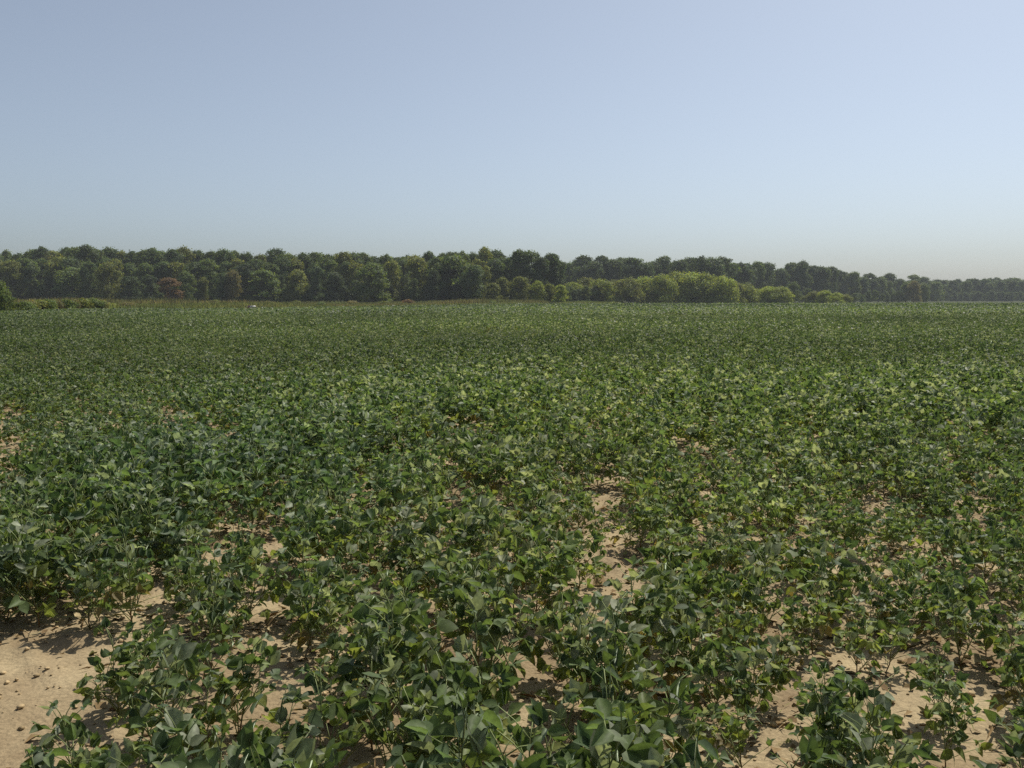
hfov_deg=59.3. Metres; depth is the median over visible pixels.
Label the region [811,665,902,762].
soybean plant
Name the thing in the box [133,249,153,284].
tree
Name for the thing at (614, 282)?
tree
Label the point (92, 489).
soybean plant
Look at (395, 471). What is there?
soybean plant
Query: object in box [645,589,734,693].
soybean plant
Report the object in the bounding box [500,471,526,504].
soybean plant
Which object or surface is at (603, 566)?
soybean plant
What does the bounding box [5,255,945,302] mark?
background wood
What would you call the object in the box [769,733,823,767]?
soybean plant
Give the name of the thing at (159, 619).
soybean plant
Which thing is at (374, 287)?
tree
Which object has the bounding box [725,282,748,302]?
tree
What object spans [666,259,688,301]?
tree
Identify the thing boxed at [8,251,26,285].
tree
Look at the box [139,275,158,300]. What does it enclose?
tree
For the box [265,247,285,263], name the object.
tree
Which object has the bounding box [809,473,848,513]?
soybean plant
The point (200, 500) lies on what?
soybean plant
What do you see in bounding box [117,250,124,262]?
tree
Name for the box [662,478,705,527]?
soybean plant
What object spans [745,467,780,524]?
soybean plant
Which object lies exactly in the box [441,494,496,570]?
soybean plant
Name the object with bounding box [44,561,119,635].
soybean plant
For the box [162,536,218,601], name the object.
soybean plant
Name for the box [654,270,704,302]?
tree
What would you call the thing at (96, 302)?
bush
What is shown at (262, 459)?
soybean plant
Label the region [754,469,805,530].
soybean plant
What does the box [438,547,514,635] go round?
soybean plant
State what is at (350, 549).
soybean plant
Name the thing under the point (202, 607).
soybean plant
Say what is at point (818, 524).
soybean plant
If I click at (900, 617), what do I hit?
soybean plant
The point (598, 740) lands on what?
soybean plant
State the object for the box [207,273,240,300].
tree
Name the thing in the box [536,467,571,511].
soybean plant
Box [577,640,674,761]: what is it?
soybean plant
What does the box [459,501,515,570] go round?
soybean plant
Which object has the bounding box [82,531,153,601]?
soybean plant
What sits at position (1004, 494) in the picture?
soybean plant
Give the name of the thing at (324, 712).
soybean plant
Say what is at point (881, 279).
tree
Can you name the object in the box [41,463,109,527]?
soybean plant
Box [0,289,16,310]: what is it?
bush
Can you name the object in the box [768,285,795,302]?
tree
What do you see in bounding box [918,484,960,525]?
soybean plant
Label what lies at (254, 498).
soybean plant
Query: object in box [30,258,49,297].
tree
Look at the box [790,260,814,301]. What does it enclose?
tree
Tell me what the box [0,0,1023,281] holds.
sky
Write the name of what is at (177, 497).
soybean plant
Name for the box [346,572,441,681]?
soybean plant
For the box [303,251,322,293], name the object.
tree
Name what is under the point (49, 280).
tree
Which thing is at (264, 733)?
soybean plant
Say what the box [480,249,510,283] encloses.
tree
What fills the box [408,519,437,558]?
soybean plant
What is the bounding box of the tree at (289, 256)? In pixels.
[276,252,296,295]
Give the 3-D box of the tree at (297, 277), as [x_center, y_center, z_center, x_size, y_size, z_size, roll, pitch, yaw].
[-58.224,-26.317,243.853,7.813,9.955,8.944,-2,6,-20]
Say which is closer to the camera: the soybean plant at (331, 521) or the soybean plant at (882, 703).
the soybean plant at (882, 703)
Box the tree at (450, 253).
[443,251,460,257]
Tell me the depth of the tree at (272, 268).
246.87 m
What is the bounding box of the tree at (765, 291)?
[757,286,779,302]
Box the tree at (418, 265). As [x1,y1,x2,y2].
[404,256,428,299]
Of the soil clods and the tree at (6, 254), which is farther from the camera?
the tree at (6, 254)
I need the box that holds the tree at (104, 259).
[92,257,119,290]
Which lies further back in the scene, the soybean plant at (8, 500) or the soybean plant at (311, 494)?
the soybean plant at (311, 494)
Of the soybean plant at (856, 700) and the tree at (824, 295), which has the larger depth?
the tree at (824, 295)
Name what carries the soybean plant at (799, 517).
on the ground at (20, 661)
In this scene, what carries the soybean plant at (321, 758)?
on the ground at (20, 661)
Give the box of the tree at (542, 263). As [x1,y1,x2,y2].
[532,256,549,297]
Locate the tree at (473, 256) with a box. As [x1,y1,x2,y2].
[467,251,477,262]
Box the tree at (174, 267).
[167,262,185,287]
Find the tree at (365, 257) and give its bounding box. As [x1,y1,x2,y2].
[358,252,373,265]
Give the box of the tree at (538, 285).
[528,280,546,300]
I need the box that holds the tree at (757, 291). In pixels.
[746,289,766,302]
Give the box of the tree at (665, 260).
[655,255,672,276]
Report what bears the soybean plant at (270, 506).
on the ground at (20, 661)
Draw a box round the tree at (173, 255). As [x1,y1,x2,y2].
[162,247,183,276]
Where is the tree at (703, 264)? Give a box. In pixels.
[687,255,711,274]
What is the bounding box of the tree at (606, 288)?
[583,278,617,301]
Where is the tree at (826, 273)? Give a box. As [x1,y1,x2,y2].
[811,265,832,290]
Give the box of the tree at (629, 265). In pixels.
[620,257,643,278]
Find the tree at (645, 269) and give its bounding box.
[631,262,657,279]
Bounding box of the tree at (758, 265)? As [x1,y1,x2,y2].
[752,260,768,301]
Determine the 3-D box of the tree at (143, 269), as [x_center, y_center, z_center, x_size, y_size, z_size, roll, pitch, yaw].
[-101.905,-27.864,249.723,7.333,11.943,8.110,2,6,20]
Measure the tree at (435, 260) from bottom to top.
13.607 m
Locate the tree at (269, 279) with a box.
[241,269,285,301]
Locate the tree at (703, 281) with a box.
[683,272,725,302]
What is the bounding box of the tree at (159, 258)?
[151,249,167,286]
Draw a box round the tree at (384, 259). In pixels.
[379,254,391,290]
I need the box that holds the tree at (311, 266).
[304,262,321,296]
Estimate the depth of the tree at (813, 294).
300.66 m
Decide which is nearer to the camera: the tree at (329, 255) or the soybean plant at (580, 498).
the soybean plant at (580, 498)
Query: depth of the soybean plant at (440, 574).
4.21 m
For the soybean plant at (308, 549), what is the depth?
5.09 m
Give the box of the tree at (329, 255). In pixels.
[319,253,338,287]
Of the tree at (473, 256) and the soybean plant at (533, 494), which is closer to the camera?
the soybean plant at (533, 494)
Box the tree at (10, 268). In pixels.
[0,260,25,297]
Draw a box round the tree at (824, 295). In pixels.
[813,290,832,302]
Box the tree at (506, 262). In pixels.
[500,256,516,296]
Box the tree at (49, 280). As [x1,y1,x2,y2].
[44,275,58,299]
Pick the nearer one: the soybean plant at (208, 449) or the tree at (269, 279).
the soybean plant at (208, 449)
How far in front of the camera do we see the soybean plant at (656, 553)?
4.75 m
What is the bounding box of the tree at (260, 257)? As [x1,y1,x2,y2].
[254,253,266,284]
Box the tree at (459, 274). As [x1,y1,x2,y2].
[448,258,469,289]
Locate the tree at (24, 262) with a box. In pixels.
[8,256,40,299]
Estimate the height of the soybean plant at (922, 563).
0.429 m
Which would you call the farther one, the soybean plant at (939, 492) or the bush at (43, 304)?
the bush at (43, 304)
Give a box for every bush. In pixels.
[0,280,11,306]
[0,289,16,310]
[6,300,38,310]
[20,298,40,309]
[31,299,57,308]
[42,299,58,308]
[53,299,65,309]
[55,298,80,308]
[72,299,83,308]
[74,298,94,308]
[83,297,107,308]
[117,302,136,306]
[401,299,414,303]
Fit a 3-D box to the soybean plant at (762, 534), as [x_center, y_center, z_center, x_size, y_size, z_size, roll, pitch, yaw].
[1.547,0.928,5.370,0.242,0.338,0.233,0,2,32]
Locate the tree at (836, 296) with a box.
[826,292,845,302]
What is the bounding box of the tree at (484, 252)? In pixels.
[476,246,493,284]
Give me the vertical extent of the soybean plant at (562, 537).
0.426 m
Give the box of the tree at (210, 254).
[200,250,220,287]
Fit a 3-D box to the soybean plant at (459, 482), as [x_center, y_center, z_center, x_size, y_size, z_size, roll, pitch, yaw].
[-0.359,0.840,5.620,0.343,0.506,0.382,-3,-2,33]
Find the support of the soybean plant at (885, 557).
on the ground at (20, 661)
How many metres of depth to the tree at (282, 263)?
251.00 m
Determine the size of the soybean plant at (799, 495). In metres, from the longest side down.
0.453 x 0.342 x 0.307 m
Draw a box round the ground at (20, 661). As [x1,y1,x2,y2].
[0,301,1023,767]
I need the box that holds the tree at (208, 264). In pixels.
[195,257,220,298]
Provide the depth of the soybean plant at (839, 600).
4.36 m
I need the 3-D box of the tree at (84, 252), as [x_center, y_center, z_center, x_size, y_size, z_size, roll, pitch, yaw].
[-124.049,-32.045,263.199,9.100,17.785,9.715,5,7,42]
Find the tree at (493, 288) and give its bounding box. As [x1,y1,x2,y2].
[484,282,502,299]
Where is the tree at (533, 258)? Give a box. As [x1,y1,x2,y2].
[514,249,543,299]
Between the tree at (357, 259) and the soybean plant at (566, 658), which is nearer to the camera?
the soybean plant at (566, 658)
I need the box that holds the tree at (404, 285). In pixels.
[392,259,412,299]
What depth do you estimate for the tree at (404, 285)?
254.15 m
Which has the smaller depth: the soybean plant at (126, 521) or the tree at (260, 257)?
the soybean plant at (126, 521)
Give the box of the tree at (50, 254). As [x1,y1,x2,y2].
[36,250,62,278]
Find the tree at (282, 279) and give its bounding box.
[275,275,285,301]
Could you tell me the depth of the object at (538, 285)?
240.31 m
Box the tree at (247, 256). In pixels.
[238,251,254,283]
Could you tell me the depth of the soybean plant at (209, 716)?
3.13 m
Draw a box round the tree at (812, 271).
[805,265,823,292]
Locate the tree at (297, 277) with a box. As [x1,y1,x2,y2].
[284,269,309,301]
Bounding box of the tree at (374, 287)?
[364,262,384,299]
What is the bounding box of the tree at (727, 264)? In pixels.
[713,255,739,295]
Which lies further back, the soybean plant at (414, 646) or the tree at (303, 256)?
the tree at (303, 256)
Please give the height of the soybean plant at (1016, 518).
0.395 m
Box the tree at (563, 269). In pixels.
[550,260,569,300]
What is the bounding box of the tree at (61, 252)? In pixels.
[56,246,70,268]
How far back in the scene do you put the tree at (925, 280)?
557.65 m
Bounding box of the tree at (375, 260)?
[370,256,380,277]
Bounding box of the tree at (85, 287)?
[78,261,99,298]
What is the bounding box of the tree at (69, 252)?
[61,246,91,260]
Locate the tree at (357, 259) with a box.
[349,251,364,284]
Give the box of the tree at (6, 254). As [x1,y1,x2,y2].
[1,249,11,286]
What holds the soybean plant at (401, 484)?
on the ground at (20, 661)
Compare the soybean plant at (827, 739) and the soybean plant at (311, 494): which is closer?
the soybean plant at (827, 739)
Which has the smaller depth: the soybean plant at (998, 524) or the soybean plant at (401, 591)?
the soybean plant at (401, 591)
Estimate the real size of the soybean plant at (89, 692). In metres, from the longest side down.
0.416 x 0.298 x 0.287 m
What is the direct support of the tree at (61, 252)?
on the ground at (20, 661)
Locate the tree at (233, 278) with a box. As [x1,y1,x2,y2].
[223,269,242,301]
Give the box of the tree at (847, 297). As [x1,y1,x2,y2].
[840,294,853,302]
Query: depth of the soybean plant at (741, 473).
6.59 m
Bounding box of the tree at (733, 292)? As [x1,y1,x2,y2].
[704,275,741,302]
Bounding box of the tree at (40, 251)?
[31,246,51,279]
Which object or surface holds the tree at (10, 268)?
on the ground at (20, 661)
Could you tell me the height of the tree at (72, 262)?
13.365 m
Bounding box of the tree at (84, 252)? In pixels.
[72,244,100,283]
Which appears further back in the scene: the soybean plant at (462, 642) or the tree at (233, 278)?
the tree at (233, 278)
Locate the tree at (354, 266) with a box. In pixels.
[346,262,368,297]
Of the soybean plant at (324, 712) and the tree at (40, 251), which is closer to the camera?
the soybean plant at (324, 712)
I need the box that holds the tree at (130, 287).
[117,276,142,300]
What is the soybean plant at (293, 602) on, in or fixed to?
on the ground at (20, 661)
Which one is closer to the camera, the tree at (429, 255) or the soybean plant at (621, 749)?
the soybean plant at (621, 749)
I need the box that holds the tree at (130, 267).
[117,263,138,289]
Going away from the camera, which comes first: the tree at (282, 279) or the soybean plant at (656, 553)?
the soybean plant at (656, 553)
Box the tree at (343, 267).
[337,261,354,285]
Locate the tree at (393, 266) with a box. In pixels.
[382,260,402,299]
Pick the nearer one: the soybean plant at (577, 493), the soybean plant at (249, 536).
the soybean plant at (249, 536)
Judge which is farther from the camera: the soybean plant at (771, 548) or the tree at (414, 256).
the tree at (414, 256)
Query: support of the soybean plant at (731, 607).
on the ground at (20, 661)
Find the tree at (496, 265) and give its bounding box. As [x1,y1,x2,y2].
[484,257,507,287]
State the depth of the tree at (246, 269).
240.85 m
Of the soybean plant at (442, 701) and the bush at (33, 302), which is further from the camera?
the bush at (33, 302)
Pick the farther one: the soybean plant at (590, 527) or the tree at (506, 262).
the tree at (506, 262)
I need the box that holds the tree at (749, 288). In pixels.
[736,282,760,302]
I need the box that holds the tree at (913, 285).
[905,280,922,301]
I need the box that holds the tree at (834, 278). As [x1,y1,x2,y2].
[823,266,840,293]
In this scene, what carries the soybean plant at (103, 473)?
on the ground at (20, 661)
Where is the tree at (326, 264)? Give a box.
[314,255,337,297]
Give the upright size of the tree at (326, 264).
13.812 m
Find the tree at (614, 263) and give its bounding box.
[602,259,623,280]
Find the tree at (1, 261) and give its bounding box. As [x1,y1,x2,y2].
[0,259,8,284]
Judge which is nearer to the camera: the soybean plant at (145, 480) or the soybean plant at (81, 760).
the soybean plant at (81, 760)
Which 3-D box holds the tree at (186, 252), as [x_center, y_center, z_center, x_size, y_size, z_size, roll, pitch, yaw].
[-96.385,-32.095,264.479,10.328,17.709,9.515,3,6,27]
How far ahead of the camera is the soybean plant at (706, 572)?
4.53 m
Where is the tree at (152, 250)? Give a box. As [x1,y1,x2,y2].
[144,247,159,284]
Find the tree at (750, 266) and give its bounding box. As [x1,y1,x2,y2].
[740,262,758,287]
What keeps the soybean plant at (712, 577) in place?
on the ground at (20, 661)
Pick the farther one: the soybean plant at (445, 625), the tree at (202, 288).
the tree at (202, 288)
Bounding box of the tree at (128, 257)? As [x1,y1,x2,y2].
[119,249,140,275]
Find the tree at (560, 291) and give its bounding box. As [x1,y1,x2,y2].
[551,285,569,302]
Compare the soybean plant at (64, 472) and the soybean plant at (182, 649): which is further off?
the soybean plant at (64, 472)
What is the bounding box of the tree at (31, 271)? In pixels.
[21,263,40,298]
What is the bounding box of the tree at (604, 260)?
[594,255,615,281]
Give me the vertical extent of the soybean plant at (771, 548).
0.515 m
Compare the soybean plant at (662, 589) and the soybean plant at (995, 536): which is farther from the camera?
the soybean plant at (995, 536)
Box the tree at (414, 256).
[405,254,423,296]
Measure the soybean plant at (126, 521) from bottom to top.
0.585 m
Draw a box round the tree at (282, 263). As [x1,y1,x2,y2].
[273,256,293,288]
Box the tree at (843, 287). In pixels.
[835,270,850,298]
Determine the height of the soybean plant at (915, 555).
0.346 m
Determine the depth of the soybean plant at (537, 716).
2.58 m
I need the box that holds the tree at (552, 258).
[542,252,564,291]
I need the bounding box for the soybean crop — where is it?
[0,302,1023,767]
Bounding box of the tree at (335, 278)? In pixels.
[320,272,347,301]
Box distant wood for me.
[879,277,1023,300]
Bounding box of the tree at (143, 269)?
[129,262,153,295]
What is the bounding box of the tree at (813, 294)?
[799,290,825,302]
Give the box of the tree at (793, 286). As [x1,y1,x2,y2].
[785,281,801,302]
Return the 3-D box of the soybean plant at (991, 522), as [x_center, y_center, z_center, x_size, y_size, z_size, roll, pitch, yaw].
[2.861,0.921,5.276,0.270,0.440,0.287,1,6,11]
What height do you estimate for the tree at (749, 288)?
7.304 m
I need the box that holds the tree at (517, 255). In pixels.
[508,248,529,297]
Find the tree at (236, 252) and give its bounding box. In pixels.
[231,250,240,260]
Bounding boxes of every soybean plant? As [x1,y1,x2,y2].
[0,484,47,531]
[0,487,22,520]
[0,488,17,541]
[0,495,49,551]
[0,497,32,527]
[0,497,38,577]
[0,518,71,626]
[0,541,57,623]
[0,550,12,597]
[7,525,68,616]
[9,506,68,579]
[14,483,67,546]
[19,743,69,767]
[20,698,108,767]
[27,475,78,532]
[30,471,96,537]
[31,511,98,586]
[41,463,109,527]
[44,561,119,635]
[47,521,118,599]
[49,507,119,586]
[53,460,99,499]
[55,474,114,542]
[55,722,135,767]
[57,461,125,524]
[73,616,155,714]
[77,445,122,523]
[80,484,153,561]
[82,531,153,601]
[86,465,135,546]
[90,729,187,767]
[93,524,178,621]
[96,621,163,708]
[99,636,206,765]
[100,459,146,525]
[109,483,176,558]
[114,608,173,670]
[116,624,212,736]
[121,449,171,513]
[122,456,194,522]
[126,474,181,572]
[136,519,189,583]
[137,465,172,520]
[139,510,201,574]
[139,703,225,767]
[141,479,181,536]
[158,539,212,596]
[158,562,219,628]
[161,519,215,572]
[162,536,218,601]
[167,453,234,512]
[168,572,252,685]
[168,670,234,757]
[169,745,253,767]
[172,478,220,529]
[173,503,214,545]
[175,548,240,631]
[182,435,242,516]
[182,450,236,524]
[185,446,235,507]
[192,632,282,734]
[192,736,282,767]
[198,490,238,542]
[198,585,251,643]
[200,533,266,615]
[215,519,265,587]
[217,462,268,531]
[220,518,267,586]
[220,546,289,626]
[228,532,269,575]
[233,438,287,514]
[237,684,310,767]
[242,488,274,529]
[264,658,386,767]
[265,523,333,617]
[266,488,291,519]
[267,474,314,525]
[269,481,330,558]
[270,489,340,573]
[273,447,329,511]
[278,747,350,767]
[281,559,338,650]
[286,565,357,659]
[288,494,349,560]
[293,622,373,719]
[297,451,331,491]
[299,480,367,565]
[301,548,352,625]
[308,483,335,520]
[313,464,352,503]
[314,542,369,622]
[318,477,362,534]
[322,616,413,750]
[327,555,381,628]
[329,580,431,723]
[330,495,388,574]
[331,475,385,519]
[331,511,376,561]
[339,650,467,767]
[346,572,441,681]
[351,556,426,642]
[356,519,391,560]
[358,614,384,652]
[360,453,398,500]
[362,458,417,519]
[363,480,413,549]
[365,585,457,685]
[367,546,397,580]
[370,504,427,590]
[374,448,420,504]
[374,493,399,518]
[378,453,428,506]
[382,582,430,625]
[387,527,437,592]
[388,643,485,762]
[389,490,459,565]
[393,534,468,622]
[396,663,500,767]
[400,468,443,524]
[401,547,438,598]
[407,459,456,510]
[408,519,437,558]
[411,550,479,638]
[420,591,527,734]
[426,477,480,543]
[427,498,451,520]
[432,643,525,765]
[434,571,523,666]
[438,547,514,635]
[438,561,546,689]
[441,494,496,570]
[452,725,554,767]
[454,496,513,561]
[456,479,493,514]
[456,557,488,593]
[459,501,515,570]
[462,694,590,767]
[469,444,514,494]
[469,477,496,511]
[470,545,503,595]
[477,505,493,530]
[479,520,536,614]
[484,452,535,513]
[485,510,508,551]
[492,492,547,561]
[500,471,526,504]
[504,514,561,592]
[507,464,553,521]
[509,445,546,507]
[511,528,579,612]
[512,492,560,557]
[518,488,559,531]
[521,559,579,614]
[528,583,592,680]
[533,469,575,521]
[535,589,623,720]
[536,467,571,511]
[538,653,689,767]
[540,504,590,567]
[550,501,569,531]
[552,635,601,703]
[553,518,605,588]
[553,713,664,767]
[554,484,600,535]
[554,582,596,638]
[555,698,671,767]
[563,590,663,717]
[567,478,600,521]
[569,484,584,507]
[577,598,663,699]
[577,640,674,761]
[580,540,612,586]
[581,508,612,545]
[602,555,677,659]
[604,500,621,523]
[610,505,643,551]
[615,487,636,513]
[616,455,655,504]
[623,664,723,767]
[628,486,676,547]
[628,531,690,582]
[633,483,672,530]
[638,456,683,516]
[638,550,706,632]
[638,574,709,674]
[644,524,707,606]
[645,485,682,537]
[645,508,688,558]
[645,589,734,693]
[646,567,726,653]
[658,532,715,588]
[661,482,681,510]
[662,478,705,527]
[663,459,705,519]
[664,497,698,540]
[664,748,734,767]
[677,495,704,528]
[677,632,750,721]
[678,517,723,570]
[679,530,700,559]
[687,561,717,618]
[688,542,762,626]
[693,522,749,574]
[697,580,763,664]
[698,494,735,534]
[700,490,728,524]
[702,515,755,589]
[703,464,758,528]
[703,675,774,767]
[707,591,764,649]
[713,477,764,548]
[715,470,756,509]
[717,637,779,727]
[720,529,745,570]
[724,540,795,636]
[728,530,798,606]
[731,524,752,546]
[733,624,800,700]
[744,542,786,585]
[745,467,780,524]
[748,480,794,537]
[748,512,792,558]
[754,462,794,521]
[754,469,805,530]
[764,464,805,519]
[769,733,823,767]
[774,526,818,579]
[777,497,802,526]
[778,627,812,667]
[780,566,843,653]
[784,657,861,730]
[786,462,830,523]
[786,531,835,585]
[786,536,859,614]
[788,510,838,567]
[788,665,871,767]
[788,719,868,767]
[796,552,854,630]
[799,484,845,537]
[801,501,849,550]
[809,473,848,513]
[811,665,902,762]
[811,709,931,767]
[825,653,936,767]
[827,557,871,604]
[830,491,863,536]
[833,507,874,548]
[834,594,888,676]
[836,497,884,553]
[851,571,910,636]
[852,733,941,767]
[857,528,892,591]
[867,605,928,671]
[871,505,883,527]
[873,496,904,530]
[877,510,914,555]
[879,511,911,545]
[879,561,938,626]
[881,550,939,614]
[888,496,920,522]
[897,500,930,538]
[898,531,943,581]
[906,640,973,718]
[906,670,993,766]
[912,505,957,561]
[912,569,972,641]
[914,544,988,607]
[915,516,961,565]
[916,468,960,518]
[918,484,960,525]
[921,544,987,607]
[924,569,999,670]
[928,517,977,570]
[949,500,984,543]
[953,592,1013,656]
[957,510,994,560]
[958,522,1021,586]
[972,760,998,767]
[973,504,1023,568]
[976,478,1015,525]
[980,611,1023,687]
[981,552,1023,602]
[982,511,1017,543]
[983,682,1023,756]
[989,634,1023,712]
[991,519,1023,574]
[993,480,1023,527]
[996,715,1023,767]
[997,565,1023,620]
[1000,621,1023,665]
[1001,522,1023,600]
[1008,587,1023,633]
[1011,497,1023,534]
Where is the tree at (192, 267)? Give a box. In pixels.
[183,261,202,298]
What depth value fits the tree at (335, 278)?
236.49 m
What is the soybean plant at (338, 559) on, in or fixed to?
on the ground at (20, 661)
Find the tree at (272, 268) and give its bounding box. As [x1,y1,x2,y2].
[255,262,280,299]
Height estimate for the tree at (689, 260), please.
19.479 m
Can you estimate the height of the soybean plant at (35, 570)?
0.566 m
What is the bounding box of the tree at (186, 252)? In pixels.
[175,245,200,288]
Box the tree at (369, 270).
[347,261,392,301]
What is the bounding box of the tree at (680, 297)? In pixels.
[671,270,710,302]
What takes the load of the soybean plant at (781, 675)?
on the ground at (20, 661)
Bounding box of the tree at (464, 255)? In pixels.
[456,250,470,272]
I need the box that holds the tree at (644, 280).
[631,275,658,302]
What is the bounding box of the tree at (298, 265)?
[286,258,304,295]
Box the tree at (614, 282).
[601,279,632,302]
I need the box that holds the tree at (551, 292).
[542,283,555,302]
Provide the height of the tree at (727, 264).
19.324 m
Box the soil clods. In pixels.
[0,430,1023,767]
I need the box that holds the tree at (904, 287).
[899,282,910,301]
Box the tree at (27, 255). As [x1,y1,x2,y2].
[20,249,40,286]
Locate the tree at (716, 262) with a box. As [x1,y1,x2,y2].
[699,256,729,295]
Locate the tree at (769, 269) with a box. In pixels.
[756,261,775,286]
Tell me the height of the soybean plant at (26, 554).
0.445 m
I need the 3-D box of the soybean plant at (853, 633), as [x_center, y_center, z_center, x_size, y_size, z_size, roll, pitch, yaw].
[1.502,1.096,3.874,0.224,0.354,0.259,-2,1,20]
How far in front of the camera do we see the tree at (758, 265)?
408.83 m
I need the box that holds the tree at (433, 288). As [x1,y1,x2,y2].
[425,268,440,300]
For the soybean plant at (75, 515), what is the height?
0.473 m
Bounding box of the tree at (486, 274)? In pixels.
[470,258,492,299]
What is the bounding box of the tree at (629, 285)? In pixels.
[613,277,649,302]
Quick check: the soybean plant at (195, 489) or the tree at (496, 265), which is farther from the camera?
the tree at (496, 265)
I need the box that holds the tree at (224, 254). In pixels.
[211,247,235,283]
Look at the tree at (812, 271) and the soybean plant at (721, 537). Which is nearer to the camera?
the soybean plant at (721, 537)
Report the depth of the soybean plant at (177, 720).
2.54 m
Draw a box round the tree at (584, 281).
[576,277,595,295]
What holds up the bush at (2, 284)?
on the ground at (20, 661)
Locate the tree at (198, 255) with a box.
[188,250,205,286]
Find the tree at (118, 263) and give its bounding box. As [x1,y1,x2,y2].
[109,258,126,299]
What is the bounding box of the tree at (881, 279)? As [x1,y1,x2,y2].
[875,276,887,301]
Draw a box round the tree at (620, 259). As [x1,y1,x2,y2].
[612,257,632,302]
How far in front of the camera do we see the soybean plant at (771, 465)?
6.48 m
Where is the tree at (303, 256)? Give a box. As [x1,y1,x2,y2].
[296,252,310,297]
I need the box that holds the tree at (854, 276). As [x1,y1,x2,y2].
[847,271,862,299]
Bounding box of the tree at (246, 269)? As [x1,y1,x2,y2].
[234,263,256,299]
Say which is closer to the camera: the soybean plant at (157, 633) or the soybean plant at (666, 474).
the soybean plant at (157, 633)
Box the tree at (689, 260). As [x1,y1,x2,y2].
[682,256,698,272]
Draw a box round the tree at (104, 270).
[94,261,125,299]
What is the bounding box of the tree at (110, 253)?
[102,247,119,259]
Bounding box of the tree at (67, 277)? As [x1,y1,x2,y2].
[51,265,91,299]
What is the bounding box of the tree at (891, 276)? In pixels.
[883,273,896,301]
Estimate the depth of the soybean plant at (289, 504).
5.57 m
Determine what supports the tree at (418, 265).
on the ground at (20, 661)
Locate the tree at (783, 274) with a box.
[774,268,790,289]
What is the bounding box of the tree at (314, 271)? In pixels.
[308,264,325,301]
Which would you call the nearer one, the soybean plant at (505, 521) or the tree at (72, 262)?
the soybean plant at (505, 521)
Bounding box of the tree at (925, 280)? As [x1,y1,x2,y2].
[918,277,932,289]
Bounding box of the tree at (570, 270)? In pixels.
[561,262,578,285]
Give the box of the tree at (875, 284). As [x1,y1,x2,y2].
[863,273,879,296]
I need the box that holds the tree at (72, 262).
[53,257,86,296]
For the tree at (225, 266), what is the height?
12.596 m
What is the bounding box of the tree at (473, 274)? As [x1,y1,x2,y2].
[457,264,486,299]
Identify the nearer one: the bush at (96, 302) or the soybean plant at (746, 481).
the soybean plant at (746, 481)
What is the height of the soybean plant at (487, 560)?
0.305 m
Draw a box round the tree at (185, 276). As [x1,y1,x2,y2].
[176,269,196,299]
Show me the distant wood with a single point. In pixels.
(996, 289)
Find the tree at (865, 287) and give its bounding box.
[853,276,870,298]
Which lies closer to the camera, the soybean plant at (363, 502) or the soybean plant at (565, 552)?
the soybean plant at (565, 552)
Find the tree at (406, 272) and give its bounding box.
[394,257,411,293]
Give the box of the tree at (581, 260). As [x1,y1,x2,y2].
[570,255,593,282]
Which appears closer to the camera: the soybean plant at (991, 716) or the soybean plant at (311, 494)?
the soybean plant at (991, 716)
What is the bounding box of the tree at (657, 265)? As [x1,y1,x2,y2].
[647,260,663,279]
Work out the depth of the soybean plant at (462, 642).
3.34 m
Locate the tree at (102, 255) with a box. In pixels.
[88,246,107,274]
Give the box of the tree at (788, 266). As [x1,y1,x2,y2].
[783,262,796,293]
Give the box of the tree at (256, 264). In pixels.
[246,259,265,282]
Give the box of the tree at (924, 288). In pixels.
[917,284,930,301]
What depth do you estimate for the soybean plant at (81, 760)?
2.69 m
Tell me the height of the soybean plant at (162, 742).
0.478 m
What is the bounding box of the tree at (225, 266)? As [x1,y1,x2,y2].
[215,261,241,288]
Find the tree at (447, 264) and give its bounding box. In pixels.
[421,253,475,299]
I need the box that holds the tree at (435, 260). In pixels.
[422,256,447,299]
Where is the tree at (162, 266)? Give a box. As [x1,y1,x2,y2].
[152,261,175,298]
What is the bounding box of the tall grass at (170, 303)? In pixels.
[7,296,1019,310]
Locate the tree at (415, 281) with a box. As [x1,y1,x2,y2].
[408,278,419,300]
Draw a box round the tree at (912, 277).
[905,274,919,301]
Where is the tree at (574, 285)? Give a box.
[565,282,585,300]
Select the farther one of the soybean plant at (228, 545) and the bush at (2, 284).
the bush at (2, 284)
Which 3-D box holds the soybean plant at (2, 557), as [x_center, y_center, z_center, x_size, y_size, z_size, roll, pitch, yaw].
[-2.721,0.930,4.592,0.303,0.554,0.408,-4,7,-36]
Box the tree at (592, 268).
[580,261,605,280]
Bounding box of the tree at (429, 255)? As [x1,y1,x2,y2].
[421,251,434,295]
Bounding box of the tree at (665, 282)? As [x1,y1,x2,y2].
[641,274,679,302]
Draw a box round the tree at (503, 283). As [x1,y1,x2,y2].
[496,277,510,300]
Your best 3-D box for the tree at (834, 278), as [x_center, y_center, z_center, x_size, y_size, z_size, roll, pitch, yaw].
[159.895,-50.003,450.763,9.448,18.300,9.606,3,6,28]
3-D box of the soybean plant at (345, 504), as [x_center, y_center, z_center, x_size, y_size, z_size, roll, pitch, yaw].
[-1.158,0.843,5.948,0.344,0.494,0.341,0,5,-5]
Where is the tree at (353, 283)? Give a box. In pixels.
[348,280,361,300]
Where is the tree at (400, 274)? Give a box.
[378,264,404,298]
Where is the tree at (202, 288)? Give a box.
[199,276,208,300]
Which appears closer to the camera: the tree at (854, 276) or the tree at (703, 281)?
the tree at (703, 281)
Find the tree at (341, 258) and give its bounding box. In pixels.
[332,251,356,282]
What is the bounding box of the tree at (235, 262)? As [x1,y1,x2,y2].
[227,258,247,287]
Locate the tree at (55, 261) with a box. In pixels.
[41,256,72,285]
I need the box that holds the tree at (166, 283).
[157,277,183,299]
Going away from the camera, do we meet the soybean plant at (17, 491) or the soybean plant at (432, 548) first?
the soybean plant at (432, 548)

